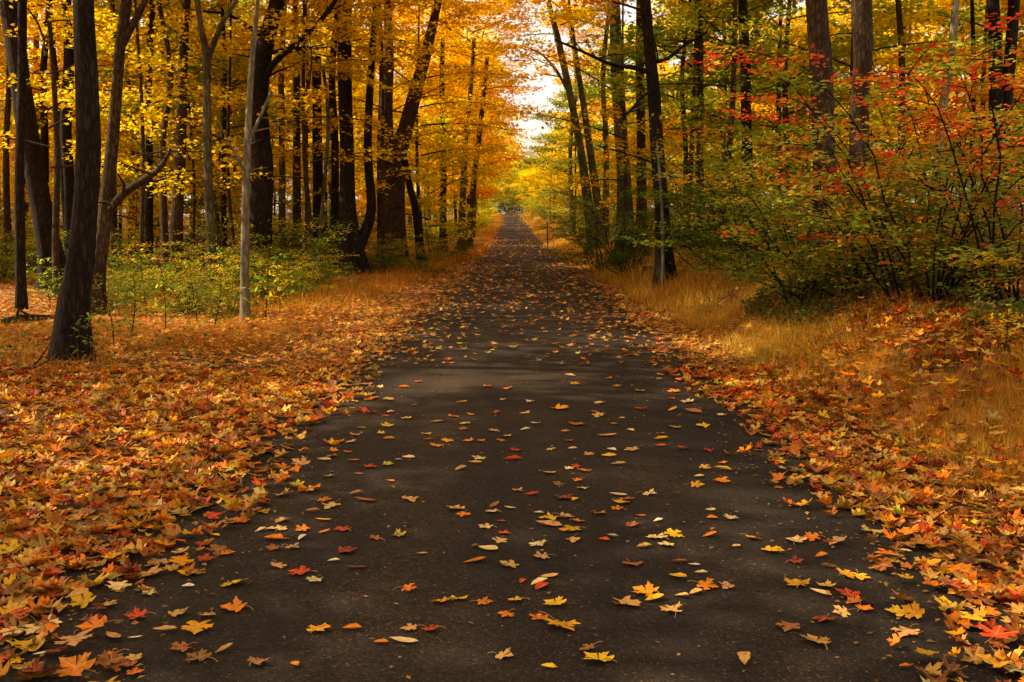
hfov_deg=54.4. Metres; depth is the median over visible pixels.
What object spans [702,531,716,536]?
fallen leaf
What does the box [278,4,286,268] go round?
forest tree
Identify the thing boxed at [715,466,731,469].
fallen leaf
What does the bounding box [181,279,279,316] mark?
shrub
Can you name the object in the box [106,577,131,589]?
fallen leaf
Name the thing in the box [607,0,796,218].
young maple tree
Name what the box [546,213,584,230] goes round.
shrub
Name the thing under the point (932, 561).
fallen leaf
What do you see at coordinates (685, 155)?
forest tree
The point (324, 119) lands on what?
young maple tree
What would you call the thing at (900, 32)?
forest tree
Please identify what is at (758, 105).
forest tree
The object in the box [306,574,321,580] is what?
fallen leaf
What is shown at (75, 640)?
fallen leaf
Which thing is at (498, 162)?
maple tree
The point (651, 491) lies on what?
fallen leaf
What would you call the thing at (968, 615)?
fallen leaf
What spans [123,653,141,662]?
fallen leaf
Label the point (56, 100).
young maple tree
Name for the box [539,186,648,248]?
shrub
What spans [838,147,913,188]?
maple sapling
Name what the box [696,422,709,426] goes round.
fallen leaf
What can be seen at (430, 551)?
road
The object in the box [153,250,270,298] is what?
shrub
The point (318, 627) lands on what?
fallen leaf
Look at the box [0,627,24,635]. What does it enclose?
fallen leaf
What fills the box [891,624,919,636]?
fallen leaf
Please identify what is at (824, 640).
fallen leaf
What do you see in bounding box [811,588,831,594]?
fallen leaf
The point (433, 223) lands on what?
shrub
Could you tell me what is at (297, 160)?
forest tree
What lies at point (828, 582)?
fallen leaf
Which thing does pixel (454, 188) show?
young maple tree
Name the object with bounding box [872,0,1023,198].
young maple tree
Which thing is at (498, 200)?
maple sapling
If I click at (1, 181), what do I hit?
young maple tree
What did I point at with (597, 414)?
fallen leaf
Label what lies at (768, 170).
shrub
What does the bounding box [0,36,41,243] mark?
forest tree
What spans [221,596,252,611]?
fallen leaf
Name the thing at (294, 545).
fallen leaf
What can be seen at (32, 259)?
shrub
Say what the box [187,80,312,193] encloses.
young maple tree
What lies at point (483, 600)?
fallen leaf
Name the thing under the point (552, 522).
fallen leaf
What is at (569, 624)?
fallen leaf
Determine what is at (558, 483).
fallen leaf
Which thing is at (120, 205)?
young maple tree
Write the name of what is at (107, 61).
young maple tree
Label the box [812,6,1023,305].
shrub
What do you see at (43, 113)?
forest tree
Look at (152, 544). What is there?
fallen leaf
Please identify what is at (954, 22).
maple tree
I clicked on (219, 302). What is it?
sapling
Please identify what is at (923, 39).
forest tree
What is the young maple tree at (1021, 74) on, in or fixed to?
on the ground at (944, 367)
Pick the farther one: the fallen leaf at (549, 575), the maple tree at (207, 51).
the maple tree at (207, 51)
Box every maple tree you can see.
[0,0,65,290]
[0,0,184,296]
[0,0,261,265]
[0,15,49,151]
[0,97,52,216]
[0,111,60,216]
[0,130,14,206]
[0,139,29,239]
[10,30,138,182]
[11,0,244,285]
[14,0,28,312]
[37,38,188,256]
[39,0,243,243]
[46,0,100,365]
[48,0,73,258]
[74,0,299,268]
[90,0,171,314]
[98,0,325,259]
[102,0,354,276]
[117,99,201,247]
[133,50,242,242]
[135,0,314,213]
[169,0,190,277]
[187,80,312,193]
[194,0,237,287]
[201,19,354,259]
[205,0,460,264]
[211,0,435,278]
[214,0,298,321]
[234,0,401,277]
[238,32,394,251]
[286,0,526,240]
[290,1,485,270]
[310,104,376,226]
[322,53,459,208]
[336,0,379,275]
[355,80,420,202]
[393,58,511,213]
[396,0,550,255]
[396,40,517,233]
[402,0,553,249]
[402,159,425,263]
[405,160,434,217]
[407,43,545,239]
[420,160,453,206]
[427,26,527,216]
[438,26,534,183]
[445,55,528,211]
[449,155,504,212]
[479,162,511,212]
[482,113,521,206]
[499,0,763,273]
[515,130,580,224]
[517,77,615,228]
[531,151,573,210]
[537,122,588,208]
[538,87,610,191]
[544,110,602,211]
[550,39,633,175]
[550,145,573,185]
[552,95,633,196]
[567,51,679,192]
[581,0,788,237]
[585,0,848,254]
[589,113,614,202]
[591,98,670,187]
[592,62,688,191]
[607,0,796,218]
[624,0,766,182]
[653,0,923,245]
[656,142,664,288]
[661,88,717,215]
[710,100,806,190]
[711,4,896,234]
[722,0,1014,150]
[726,68,835,185]
[805,108,848,180]
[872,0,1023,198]
[876,83,953,190]
[877,0,1023,223]
[919,0,1023,160]
[929,0,959,251]
[943,38,1023,188]
[978,55,1023,110]
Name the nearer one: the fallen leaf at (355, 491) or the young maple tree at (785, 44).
the fallen leaf at (355, 491)
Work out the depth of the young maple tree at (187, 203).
37.25 m
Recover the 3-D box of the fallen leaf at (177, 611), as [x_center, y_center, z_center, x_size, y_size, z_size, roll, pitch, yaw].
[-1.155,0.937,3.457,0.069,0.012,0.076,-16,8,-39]
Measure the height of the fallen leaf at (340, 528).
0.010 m
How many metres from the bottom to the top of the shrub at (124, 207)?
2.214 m
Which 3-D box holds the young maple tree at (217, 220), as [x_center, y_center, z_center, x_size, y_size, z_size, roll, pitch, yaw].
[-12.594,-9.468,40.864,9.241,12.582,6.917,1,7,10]
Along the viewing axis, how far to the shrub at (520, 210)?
205.26 m
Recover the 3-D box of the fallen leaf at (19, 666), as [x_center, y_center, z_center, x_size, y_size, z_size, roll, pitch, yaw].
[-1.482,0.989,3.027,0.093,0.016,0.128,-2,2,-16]
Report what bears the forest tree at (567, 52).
on the ground at (944, 367)
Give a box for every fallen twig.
[37,500,105,519]
[934,493,986,519]
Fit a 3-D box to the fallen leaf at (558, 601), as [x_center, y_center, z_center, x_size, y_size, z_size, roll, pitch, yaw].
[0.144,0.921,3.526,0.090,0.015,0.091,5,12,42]
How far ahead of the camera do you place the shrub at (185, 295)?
15.89 m
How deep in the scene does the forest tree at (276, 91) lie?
46.51 m
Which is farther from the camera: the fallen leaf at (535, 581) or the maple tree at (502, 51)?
the maple tree at (502, 51)
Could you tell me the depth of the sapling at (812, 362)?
8.35 m
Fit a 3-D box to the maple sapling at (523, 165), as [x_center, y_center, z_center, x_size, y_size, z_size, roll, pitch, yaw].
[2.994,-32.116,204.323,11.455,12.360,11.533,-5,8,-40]
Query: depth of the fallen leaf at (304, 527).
4.41 m
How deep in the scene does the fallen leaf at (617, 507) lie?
4.72 m
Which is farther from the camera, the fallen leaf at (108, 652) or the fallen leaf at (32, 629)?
the fallen leaf at (32, 629)
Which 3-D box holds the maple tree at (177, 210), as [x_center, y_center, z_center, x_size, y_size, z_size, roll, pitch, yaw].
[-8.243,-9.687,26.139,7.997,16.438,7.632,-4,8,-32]
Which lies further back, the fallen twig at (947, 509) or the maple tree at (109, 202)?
the maple tree at (109, 202)
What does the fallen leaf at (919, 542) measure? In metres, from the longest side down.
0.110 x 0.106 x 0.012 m
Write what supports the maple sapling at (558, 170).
on the ground at (944, 367)
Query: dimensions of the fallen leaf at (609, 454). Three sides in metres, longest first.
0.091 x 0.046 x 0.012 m
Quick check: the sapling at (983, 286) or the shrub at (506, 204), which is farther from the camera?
the shrub at (506, 204)
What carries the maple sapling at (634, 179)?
on the ground at (944, 367)
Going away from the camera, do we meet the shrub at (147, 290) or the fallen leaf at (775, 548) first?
the fallen leaf at (775, 548)
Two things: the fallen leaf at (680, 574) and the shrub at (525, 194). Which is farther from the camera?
the shrub at (525, 194)
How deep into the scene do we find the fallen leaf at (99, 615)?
3.40 m
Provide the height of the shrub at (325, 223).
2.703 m
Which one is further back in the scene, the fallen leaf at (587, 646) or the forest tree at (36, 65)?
the forest tree at (36, 65)
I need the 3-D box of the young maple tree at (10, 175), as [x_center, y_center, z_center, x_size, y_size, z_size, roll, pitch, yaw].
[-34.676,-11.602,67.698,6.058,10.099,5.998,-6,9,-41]
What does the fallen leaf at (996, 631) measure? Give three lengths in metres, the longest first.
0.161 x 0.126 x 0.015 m
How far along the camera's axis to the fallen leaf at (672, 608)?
3.47 m
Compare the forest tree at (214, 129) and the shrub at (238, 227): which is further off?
the forest tree at (214, 129)
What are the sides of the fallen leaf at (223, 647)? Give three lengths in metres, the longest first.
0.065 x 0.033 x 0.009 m
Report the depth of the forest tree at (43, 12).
46.35 m
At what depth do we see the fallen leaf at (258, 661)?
3.06 m
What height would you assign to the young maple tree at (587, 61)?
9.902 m
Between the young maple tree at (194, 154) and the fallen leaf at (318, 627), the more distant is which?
the young maple tree at (194, 154)
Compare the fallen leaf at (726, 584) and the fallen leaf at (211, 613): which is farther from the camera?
the fallen leaf at (726, 584)
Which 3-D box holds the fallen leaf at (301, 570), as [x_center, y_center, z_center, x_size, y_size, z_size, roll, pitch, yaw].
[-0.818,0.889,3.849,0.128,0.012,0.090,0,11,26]
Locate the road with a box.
[0,215,1023,681]
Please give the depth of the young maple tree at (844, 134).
64.69 m
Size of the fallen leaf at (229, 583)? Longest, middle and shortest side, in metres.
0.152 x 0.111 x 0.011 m
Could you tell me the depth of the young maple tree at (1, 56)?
34.52 m
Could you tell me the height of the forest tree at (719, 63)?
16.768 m
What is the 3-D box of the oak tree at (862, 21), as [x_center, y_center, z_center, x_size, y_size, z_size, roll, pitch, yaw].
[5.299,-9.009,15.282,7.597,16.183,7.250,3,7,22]
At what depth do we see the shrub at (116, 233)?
27.15 m
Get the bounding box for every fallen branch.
[0,296,53,324]
[0,342,50,375]
[325,258,352,281]
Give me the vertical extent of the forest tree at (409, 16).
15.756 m
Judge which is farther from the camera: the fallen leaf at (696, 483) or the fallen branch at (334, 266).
the fallen branch at (334, 266)
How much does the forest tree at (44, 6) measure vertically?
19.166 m
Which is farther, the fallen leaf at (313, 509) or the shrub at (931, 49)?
the shrub at (931, 49)
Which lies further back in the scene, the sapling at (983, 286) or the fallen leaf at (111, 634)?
the sapling at (983, 286)
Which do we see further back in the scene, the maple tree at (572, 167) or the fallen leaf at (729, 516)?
the maple tree at (572, 167)
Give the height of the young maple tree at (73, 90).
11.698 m
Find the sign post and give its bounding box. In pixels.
[546,219,548,247]
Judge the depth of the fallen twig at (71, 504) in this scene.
4.62 m
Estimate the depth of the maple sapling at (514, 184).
209.06 m
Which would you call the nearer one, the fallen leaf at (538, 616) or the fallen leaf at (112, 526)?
the fallen leaf at (538, 616)
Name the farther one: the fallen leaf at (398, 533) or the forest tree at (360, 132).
the forest tree at (360, 132)
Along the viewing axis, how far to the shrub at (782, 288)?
11.56 m
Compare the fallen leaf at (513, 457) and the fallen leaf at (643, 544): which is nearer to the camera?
the fallen leaf at (643, 544)
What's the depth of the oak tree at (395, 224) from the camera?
35.22 m
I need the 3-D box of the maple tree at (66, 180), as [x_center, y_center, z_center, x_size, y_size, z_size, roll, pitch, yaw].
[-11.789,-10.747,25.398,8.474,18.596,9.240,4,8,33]
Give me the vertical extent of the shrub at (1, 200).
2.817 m
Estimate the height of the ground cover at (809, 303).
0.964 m
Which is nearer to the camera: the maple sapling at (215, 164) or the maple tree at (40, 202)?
the maple tree at (40, 202)
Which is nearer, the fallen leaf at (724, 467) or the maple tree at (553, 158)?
the fallen leaf at (724, 467)
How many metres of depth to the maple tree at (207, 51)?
20.54 m
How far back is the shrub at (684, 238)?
18.58 m
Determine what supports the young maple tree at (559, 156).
on the ground at (944, 367)
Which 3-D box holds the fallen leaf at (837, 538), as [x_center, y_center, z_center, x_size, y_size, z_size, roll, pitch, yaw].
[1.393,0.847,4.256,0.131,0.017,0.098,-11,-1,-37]
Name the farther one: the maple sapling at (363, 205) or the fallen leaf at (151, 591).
the maple sapling at (363, 205)
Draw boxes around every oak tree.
[202,0,341,280]
[369,0,469,263]
[483,0,635,252]
[507,0,730,289]
[609,0,634,260]
[632,0,649,260]
[738,0,754,249]
[806,0,846,268]
[844,0,874,264]
[980,0,1019,243]
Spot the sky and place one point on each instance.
(541, 96)
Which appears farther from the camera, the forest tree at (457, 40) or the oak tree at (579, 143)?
the forest tree at (457, 40)
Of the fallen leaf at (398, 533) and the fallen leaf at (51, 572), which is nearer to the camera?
the fallen leaf at (51, 572)
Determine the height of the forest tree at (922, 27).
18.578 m
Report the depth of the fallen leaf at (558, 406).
7.35 m
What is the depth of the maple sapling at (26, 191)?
37.57 m
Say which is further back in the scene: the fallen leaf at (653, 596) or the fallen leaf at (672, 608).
the fallen leaf at (653, 596)
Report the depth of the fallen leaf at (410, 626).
3.31 m
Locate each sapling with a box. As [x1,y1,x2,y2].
[1,148,129,242]
[26,253,61,302]
[31,409,45,427]
[48,111,203,266]
[70,307,117,363]
[91,273,146,347]
[96,387,116,409]
[113,273,157,334]
[115,247,165,316]
[127,264,188,333]
[157,241,208,295]
[158,152,241,239]
[163,252,219,325]
[184,174,240,253]
[200,245,251,296]
[200,277,236,331]
[219,148,330,241]
[239,254,295,322]
[257,265,298,313]
[286,257,313,298]
[355,180,412,245]
[356,199,376,236]
[373,105,495,256]
[481,178,514,206]
[491,163,517,212]
[496,167,525,212]
[501,153,545,205]
[507,167,542,202]
[521,165,558,201]
[532,145,573,194]
[569,125,682,211]
[586,101,715,229]
[595,110,715,227]
[670,136,761,212]
[675,148,759,223]
[693,51,870,212]
[764,136,847,192]
[774,0,986,204]
[805,351,821,373]
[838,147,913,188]
[921,155,977,216]
[958,280,997,326]
[966,130,1023,214]
[990,304,1023,351]
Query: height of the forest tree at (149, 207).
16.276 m
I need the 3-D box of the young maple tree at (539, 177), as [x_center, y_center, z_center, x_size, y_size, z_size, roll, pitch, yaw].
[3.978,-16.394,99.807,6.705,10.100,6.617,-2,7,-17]
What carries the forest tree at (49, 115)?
on the ground at (944, 367)
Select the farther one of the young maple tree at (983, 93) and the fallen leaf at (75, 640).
the young maple tree at (983, 93)
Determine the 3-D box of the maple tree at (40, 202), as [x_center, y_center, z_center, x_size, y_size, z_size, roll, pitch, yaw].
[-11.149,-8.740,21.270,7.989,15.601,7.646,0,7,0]
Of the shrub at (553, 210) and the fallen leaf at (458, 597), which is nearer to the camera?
the fallen leaf at (458, 597)
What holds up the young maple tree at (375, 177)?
on the ground at (944, 367)
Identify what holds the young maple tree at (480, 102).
on the ground at (944, 367)
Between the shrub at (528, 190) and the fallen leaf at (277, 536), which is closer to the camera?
the fallen leaf at (277, 536)
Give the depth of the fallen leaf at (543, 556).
4.03 m
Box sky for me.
[0,0,1023,214]
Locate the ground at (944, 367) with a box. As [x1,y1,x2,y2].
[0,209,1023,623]
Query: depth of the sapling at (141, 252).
15.43 m
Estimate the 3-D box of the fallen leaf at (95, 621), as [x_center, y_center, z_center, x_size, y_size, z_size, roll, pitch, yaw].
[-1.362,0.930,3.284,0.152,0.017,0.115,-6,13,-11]
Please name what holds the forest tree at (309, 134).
on the ground at (944, 367)
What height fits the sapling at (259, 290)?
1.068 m
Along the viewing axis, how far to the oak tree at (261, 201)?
23.38 m
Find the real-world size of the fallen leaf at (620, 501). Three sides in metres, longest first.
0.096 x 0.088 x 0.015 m
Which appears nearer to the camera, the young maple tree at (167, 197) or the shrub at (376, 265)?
the shrub at (376, 265)
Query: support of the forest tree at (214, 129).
on the ground at (944, 367)
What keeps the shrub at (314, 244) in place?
on the ground at (944, 367)
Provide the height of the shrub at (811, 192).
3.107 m
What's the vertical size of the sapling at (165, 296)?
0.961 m
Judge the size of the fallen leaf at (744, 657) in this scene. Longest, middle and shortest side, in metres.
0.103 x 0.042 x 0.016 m
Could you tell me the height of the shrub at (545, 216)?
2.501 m
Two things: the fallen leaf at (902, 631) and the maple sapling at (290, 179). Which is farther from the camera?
the maple sapling at (290, 179)
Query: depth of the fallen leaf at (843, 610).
3.47 m
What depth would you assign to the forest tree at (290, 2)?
69.44 m
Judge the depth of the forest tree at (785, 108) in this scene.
25.42 m
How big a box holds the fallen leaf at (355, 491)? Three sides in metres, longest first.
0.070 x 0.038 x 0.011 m
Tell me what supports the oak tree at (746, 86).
on the ground at (944, 367)
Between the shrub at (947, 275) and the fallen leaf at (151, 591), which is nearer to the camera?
the fallen leaf at (151, 591)
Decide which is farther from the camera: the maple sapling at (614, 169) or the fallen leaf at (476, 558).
the maple sapling at (614, 169)
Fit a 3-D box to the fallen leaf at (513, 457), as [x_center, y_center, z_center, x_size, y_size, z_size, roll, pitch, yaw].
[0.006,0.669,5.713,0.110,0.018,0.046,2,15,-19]
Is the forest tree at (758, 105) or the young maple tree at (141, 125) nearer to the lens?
the young maple tree at (141, 125)
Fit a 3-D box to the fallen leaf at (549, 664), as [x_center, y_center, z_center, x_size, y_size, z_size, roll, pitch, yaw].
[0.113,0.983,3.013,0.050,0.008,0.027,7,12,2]
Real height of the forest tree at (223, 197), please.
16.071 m
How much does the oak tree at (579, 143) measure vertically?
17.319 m
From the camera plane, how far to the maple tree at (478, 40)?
119.11 m
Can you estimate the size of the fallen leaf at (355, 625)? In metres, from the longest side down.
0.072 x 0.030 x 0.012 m
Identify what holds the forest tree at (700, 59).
on the ground at (944, 367)
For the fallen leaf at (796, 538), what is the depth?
4.27 m
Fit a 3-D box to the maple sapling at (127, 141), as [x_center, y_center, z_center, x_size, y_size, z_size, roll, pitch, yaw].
[-12.192,-4.855,32.325,4.200,5.427,5.329,3,7,21]
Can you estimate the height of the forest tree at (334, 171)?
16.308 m
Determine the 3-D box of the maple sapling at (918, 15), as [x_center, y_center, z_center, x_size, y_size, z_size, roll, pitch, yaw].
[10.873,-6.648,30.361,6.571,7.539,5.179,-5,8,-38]
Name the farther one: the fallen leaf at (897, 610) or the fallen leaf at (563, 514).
the fallen leaf at (563, 514)
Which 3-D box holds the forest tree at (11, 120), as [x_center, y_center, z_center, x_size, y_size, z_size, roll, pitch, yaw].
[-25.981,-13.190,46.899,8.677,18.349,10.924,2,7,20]
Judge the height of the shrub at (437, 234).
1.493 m
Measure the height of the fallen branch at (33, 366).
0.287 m
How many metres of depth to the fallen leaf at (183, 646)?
3.17 m
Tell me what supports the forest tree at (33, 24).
on the ground at (944, 367)
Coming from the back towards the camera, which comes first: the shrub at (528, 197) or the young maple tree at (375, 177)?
the shrub at (528, 197)
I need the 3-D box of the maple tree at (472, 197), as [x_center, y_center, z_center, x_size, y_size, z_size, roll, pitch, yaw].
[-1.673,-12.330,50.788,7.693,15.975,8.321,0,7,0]
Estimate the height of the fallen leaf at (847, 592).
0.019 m
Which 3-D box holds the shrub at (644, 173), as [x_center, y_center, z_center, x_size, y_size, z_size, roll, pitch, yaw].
[4.356,-3.256,23.361,4.675,2.670,5.010,5,8,39]
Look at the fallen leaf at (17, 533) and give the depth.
4.33 m
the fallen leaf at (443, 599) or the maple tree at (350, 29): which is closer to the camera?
the fallen leaf at (443, 599)
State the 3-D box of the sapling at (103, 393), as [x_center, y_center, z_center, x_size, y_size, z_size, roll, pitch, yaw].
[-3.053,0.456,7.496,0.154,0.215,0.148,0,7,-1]
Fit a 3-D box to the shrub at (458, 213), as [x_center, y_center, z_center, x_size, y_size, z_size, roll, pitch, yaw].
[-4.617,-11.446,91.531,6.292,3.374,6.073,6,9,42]
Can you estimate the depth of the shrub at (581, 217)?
57.21 m
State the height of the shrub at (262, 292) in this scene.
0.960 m
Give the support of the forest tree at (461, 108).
on the ground at (944, 367)
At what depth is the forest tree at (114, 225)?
29.69 m
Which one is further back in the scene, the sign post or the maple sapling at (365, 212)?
the maple sapling at (365, 212)
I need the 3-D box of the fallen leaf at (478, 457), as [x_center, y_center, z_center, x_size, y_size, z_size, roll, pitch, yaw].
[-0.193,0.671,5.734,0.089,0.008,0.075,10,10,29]
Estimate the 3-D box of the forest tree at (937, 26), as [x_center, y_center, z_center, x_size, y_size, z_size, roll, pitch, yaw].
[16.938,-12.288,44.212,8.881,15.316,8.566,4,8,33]
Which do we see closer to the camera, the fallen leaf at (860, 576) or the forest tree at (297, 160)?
the fallen leaf at (860, 576)
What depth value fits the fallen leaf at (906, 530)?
4.33 m
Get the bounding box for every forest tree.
[0,0,60,57]
[0,2,107,161]
[0,4,98,257]
[0,13,62,236]
[0,15,57,132]
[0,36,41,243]
[3,0,58,269]
[28,0,109,181]
[29,0,219,254]
[99,15,196,248]
[110,0,167,271]
[144,0,154,274]
[156,0,172,279]
[187,71,275,243]
[217,0,323,166]
[219,0,227,273]
[247,5,402,162]
[261,0,439,235]
[277,40,325,220]
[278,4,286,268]
[291,2,307,264]
[305,29,308,270]
[311,28,403,226]
[322,0,423,241]
[328,10,338,269]
[352,0,476,238]
[393,0,532,250]
[394,28,507,170]
[415,94,471,227]
[530,0,610,234]
[534,0,677,243]
[599,15,681,124]
[624,0,762,194]
[628,55,677,150]
[656,17,773,212]
[680,0,691,234]
[686,0,850,171]
[695,0,704,247]
[708,21,773,199]
[721,2,726,219]
[782,1,791,245]
[792,0,807,235]
[800,0,925,104]
[827,0,907,229]
[829,0,1000,144]
[841,0,922,183]
[847,3,936,191]
[870,0,986,220]
[886,6,967,101]
[895,0,908,242]
[906,0,1023,132]
[942,5,1023,133]
[970,0,979,236]
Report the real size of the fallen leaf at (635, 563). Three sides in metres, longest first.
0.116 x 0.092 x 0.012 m
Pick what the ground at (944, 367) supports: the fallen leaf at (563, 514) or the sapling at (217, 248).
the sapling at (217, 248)
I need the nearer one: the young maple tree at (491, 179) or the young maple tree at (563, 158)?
the young maple tree at (563, 158)
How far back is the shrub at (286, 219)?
77.55 m
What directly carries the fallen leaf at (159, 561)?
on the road
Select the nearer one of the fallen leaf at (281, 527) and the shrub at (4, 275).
the fallen leaf at (281, 527)
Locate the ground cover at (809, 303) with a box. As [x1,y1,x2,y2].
[0,261,1023,374]
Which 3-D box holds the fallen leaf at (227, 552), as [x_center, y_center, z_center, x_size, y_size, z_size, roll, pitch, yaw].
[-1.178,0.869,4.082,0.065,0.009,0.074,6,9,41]
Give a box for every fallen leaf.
[0,580,26,594]
[0,607,33,627]
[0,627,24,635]
[4,634,46,649]
[10,662,30,671]
[12,530,36,538]
[23,614,61,633]
[35,568,61,574]
[53,652,98,673]
[54,629,92,645]
[65,588,88,597]
[76,614,122,630]
[80,613,102,623]
[98,599,118,605]
[98,649,129,655]
[102,523,121,529]
[102,552,121,558]
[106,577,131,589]
[106,631,120,636]
[121,660,137,665]
[123,607,155,618]
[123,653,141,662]
[137,564,164,578]
[141,589,158,594]
[148,538,155,546]
[151,558,169,563]
[153,625,176,629]
[168,607,187,615]
[170,641,197,651]
[171,546,188,552]
[181,620,213,633]
[186,649,217,661]
[197,612,214,614]
[213,550,235,553]
[214,643,232,652]
[220,578,246,586]
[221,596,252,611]
[233,503,254,511]
[247,656,269,665]
[257,508,270,512]
[265,533,282,538]
[265,543,286,549]
[271,560,286,567]
[275,517,287,521]
[275,525,286,530]
[283,542,299,547]
[287,565,314,574]
[292,456,309,464]
[295,524,309,530]
[297,483,320,490]
[304,507,319,510]
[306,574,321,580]
[306,622,329,632]
[310,496,330,500]
[322,499,340,508]
[335,525,350,530]
[338,546,357,551]
[341,623,360,627]
[349,489,361,493]
[370,535,384,540]
[373,638,387,641]
[390,636,417,641]
[393,529,405,535]
[393,583,415,590]
[401,623,425,629]
[402,496,418,501]
[421,624,445,630]
[432,596,455,601]
[448,505,464,508]
[450,595,467,600]
[457,509,470,515]
[465,556,485,561]
[469,596,491,603]
[473,455,485,458]
[479,523,495,527]
[479,545,497,548]
[487,647,513,658]
[489,501,498,506]
[492,535,506,542]
[497,609,515,616]
[500,559,518,567]
[505,455,520,458]
[508,596,529,599]
[529,539,546,545]
[530,613,547,619]
[531,577,546,584]
[534,549,555,558]
[535,581,548,588]
[537,520,561,525]
[539,611,580,630]
[540,512,564,519]
[541,573,557,576]
[542,663,556,666]
[544,596,566,604]
[551,404,567,408]
[552,481,564,485]
[552,512,572,516]
[554,494,572,497]
[560,525,584,530]
[566,533,579,541]
[580,641,602,649]
[583,651,616,661]
[592,412,603,416]
[602,452,615,455]
[611,505,625,509]
[612,499,629,502]
[613,595,640,605]
[623,559,641,564]
[624,446,638,450]
[625,521,638,525]
[631,581,659,595]
[636,488,655,494]
[637,542,651,546]
[645,532,668,539]
[645,593,662,599]
[655,436,667,438]
[658,541,673,544]
[660,601,681,617]
[664,528,683,536]
[670,572,686,576]
[680,398,693,402]
[683,480,703,486]
[685,408,701,411]
[689,577,717,589]
[690,588,702,592]
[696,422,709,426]
[699,464,710,468]
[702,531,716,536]
[713,476,729,481]
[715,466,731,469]
[718,580,734,588]
[724,512,737,518]
[737,651,750,664]
[761,545,784,550]
[776,620,800,631]
[784,577,809,587]
[785,535,806,543]
[785,555,802,562]
[800,634,830,649]
[801,532,824,540]
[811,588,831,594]
[813,613,835,621]
[815,551,826,556]
[816,579,835,585]
[827,534,846,544]
[833,605,856,616]
[834,587,859,600]
[846,595,861,603]
[849,569,869,579]
[855,604,872,611]
[876,548,903,554]
[886,604,922,617]
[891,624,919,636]
[896,524,918,534]
[909,541,932,543]
[926,558,940,565]
[940,578,969,588]
[943,559,973,572]
[959,611,997,620]
[975,622,1017,642]
[977,648,1018,667]
[992,541,1015,546]
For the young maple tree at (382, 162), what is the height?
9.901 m
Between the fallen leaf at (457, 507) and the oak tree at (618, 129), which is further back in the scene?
the oak tree at (618, 129)
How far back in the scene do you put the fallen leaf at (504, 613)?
3.42 m
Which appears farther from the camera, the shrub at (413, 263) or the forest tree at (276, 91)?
the forest tree at (276, 91)
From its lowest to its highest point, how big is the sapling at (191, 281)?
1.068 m
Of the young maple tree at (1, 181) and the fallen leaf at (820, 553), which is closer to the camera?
the fallen leaf at (820, 553)
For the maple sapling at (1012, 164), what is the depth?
43.99 m
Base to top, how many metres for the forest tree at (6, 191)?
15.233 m
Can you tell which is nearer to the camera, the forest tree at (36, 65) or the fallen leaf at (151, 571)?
the fallen leaf at (151, 571)
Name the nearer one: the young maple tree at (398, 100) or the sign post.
the sign post
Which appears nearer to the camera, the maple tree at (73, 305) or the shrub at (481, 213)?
the maple tree at (73, 305)
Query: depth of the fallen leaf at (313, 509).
4.69 m
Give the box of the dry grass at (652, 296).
[0,208,1023,517]
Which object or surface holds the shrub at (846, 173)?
on the ground at (944, 367)
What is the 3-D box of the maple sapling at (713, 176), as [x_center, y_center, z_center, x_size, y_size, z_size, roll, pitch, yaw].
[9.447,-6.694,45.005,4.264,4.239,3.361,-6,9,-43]
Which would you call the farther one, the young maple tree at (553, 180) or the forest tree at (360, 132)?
the young maple tree at (553, 180)
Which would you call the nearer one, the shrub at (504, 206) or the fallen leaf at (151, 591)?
the fallen leaf at (151, 591)
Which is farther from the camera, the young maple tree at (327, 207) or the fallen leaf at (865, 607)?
the young maple tree at (327, 207)
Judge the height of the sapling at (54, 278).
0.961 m
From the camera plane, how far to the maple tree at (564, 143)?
110.58 m
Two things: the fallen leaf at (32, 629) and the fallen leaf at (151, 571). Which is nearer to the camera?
the fallen leaf at (32, 629)
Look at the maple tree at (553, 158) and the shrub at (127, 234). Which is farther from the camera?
the maple tree at (553, 158)
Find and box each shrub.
[0,194,63,256]
[0,199,34,249]
[0,225,63,271]
[0,232,66,281]
[10,228,152,273]
[13,200,139,257]
[14,267,62,297]
[52,265,178,310]
[53,249,178,295]
[106,240,258,297]
[106,266,184,300]
[109,215,159,250]
[117,267,238,314]
[123,186,276,261]
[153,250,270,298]
[163,242,285,286]
[174,219,367,292]
[180,185,337,271]
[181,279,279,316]
[206,252,336,303]
[216,215,312,252]
[249,253,346,295]
[268,248,358,286]
[272,197,375,255]
[272,204,304,238]
[275,238,337,272]
[301,190,412,250]
[336,244,411,273]
[365,232,432,268]
[381,238,470,272]
[405,214,504,257]
[406,215,453,235]
[406,222,455,246]
[422,214,466,234]
[423,225,455,241]
[426,198,494,229]
[475,210,496,232]
[476,208,497,226]
[478,206,501,225]
[489,180,539,213]
[489,197,509,213]
[492,185,515,213]
[510,179,560,205]
[511,195,526,211]
[516,188,542,208]
[517,182,552,202]
[517,187,654,272]
[519,200,536,210]
[525,202,541,213]
[534,200,567,219]
[539,186,568,209]
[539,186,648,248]
[542,198,703,277]
[543,202,568,219]
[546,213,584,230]
[570,197,613,229]
[593,120,901,276]
[595,142,810,251]
[597,130,838,269]
[620,155,960,306]
[663,39,1023,303]
[694,128,930,256]
[696,91,1023,299]
[748,39,1023,250]
[773,165,883,225]
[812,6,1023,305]
[882,171,970,227]
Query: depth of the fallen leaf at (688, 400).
7.67 m
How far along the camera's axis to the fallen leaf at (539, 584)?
3.69 m
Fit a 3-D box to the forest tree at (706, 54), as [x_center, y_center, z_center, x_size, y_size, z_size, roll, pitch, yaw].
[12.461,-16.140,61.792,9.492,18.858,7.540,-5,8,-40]

